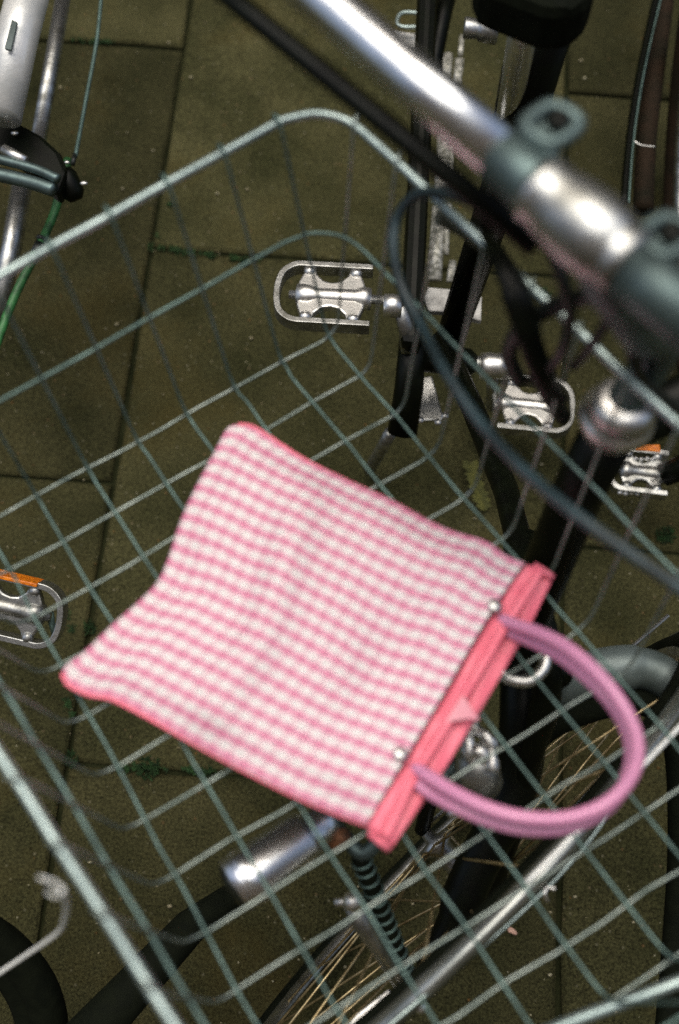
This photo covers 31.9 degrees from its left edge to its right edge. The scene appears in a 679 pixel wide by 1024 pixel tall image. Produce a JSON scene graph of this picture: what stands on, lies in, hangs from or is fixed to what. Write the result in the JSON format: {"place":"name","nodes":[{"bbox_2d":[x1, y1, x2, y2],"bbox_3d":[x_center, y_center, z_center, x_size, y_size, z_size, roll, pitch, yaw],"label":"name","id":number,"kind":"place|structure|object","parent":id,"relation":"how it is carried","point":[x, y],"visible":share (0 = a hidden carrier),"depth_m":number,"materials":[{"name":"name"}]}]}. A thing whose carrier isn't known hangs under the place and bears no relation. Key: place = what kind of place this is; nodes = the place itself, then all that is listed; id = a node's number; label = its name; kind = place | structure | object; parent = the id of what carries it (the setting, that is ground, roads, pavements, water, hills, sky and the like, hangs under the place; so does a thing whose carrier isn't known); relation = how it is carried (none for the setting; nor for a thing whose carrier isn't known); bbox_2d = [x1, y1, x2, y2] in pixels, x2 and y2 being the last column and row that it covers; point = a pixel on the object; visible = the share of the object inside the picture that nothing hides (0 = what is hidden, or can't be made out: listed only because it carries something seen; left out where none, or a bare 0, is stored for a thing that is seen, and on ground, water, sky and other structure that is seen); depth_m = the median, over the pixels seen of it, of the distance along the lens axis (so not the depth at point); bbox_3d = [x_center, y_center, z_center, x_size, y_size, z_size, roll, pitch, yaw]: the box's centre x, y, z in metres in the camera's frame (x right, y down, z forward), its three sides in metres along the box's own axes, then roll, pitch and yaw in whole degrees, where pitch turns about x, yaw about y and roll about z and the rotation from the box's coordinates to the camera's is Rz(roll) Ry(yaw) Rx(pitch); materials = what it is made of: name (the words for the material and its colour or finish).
{"place":"outdoors","nodes":[
{"label":"outdoors","id":0,"kind":"place"},
{"bbox_2d":[0,0,678,1023],"bbox_3d":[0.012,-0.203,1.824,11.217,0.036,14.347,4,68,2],"label":"pavement","id":1,"kind":"structure","parent":0,"point":[234,74],"depth_m":1.77,"materials":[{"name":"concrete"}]},
{"bbox_2d":[0,0,102,648],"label":"bicycle","id":2,"kind":"object","parent":1,"relation":"on","point":[34,155],"visible":0.92,"depth_m":1.41,"materials":[{"name":"silver metal"}]},
{"bbox_2d":[0,886,241,1023],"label":"bicycle","id":3,"kind":"object","parent":1,"relation":"on","point":[31,990],"visible":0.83,"depth_m":1.21,"materials":[{"name":"black rubber"}]},
{"bbox_2d":[0,875,68,974],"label":"metal hook","id":4,"kind":"object","parent":3,"relation":"attached to","point":[62,893],"visible":1,"depth_m":0.74,"materials":[{"name":"white metal"}]},
{"bbox_2d":[0,1,678,1022],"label":"grit","id":5,"kind":"object","parent":1,"relation":"on","point":[280,383],"visible":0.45,"depth_m":1.79,"materials":[{"name":"beige gravel"}]},
{"bbox_2d":[61,37,676,780],"bbox_3d":[0.011,-0.233,1.813,0.953,0.012,1.274,0,68,0],"label":"moss","id":6,"kind":"object","parent":1,"relation":"on","point":[151,767],"visible":0.93,"depth_m":1.66,"materials":[{"name":"green plant"}]},
{"bbox_2d":[395,0,455,67],"bbox_3d":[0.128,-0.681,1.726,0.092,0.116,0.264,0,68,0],"label":"bicycle","id":7,"kind":"object","parent":1,"relation":"on","point":[445,8],"visible":0.41,"depth_m":1.68,"materials":[{"name":"metal"}]},
{"bbox_2d":[216,0,678,1023],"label":"bicycle","id":8,"kind":"object","parent":1,"relation":"on","point":[612,252],"visible":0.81,"depth_m":0.73,"materials":[{"name":"silver metal"}]},
{"bbox_2d":[0,109,678,1023],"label":"wire basket","id":9,"kind":"object","parent":8,"relation":"attached to","point":[624,999],"visible":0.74,"depth_m":0.78,"materials":[{"name":"metal"}]},
{"bbox_2d":[60,423,644,851],"bbox_3d":[0.024,0.091,0.785,0.368,0.079,0.232,27,70,10],"label":"gingham bag","id":10,"kind":"object","parent":9,"relation":"in","point":[300,627],"visible":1,"depth_m":0.80,"materials":[{"name":"fabric"}]},
{"bbox_2d":[273,0,678,1023],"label":"bicycle","id":11,"kind":"object","parent":1,"relation":"on","point":[541,36],"visible":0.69,"depth_m":1.22,"materials":[{"name":"black metal"}]},
{"bbox_2d":[462,460,490,509],"bbox_3d":[0.199,-0.041,1.725,0.029,0.013,0.082,-13,69,-5],"label":"weed","id":12,"kind":"object","parent":1,"relation":"on","point":[481,499],"visible":0.93,"depth_m":1.72,"materials":[{"name":"green plant"}]},
{"bbox_2d":[507,927,516,934],"bbox_3d":[0.219,0.531,1.506,0.013,0.005,0.010,0,68,0],"label":"scrap","id":13,"kind":"object","parent":1,"relation":"on","point":[511,930],"visible":0.98,"depth_m":1.50,"materials":[{"name":"pink"}]},
{"bbox_2d":[610,0,678,499],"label":"bicycle","id":14,"kind":"object","parent":1,"relation":"on","point":[649,79],"visible":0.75,"depth_m":1.76,"materials":[{"name":"metal"}]}
]}

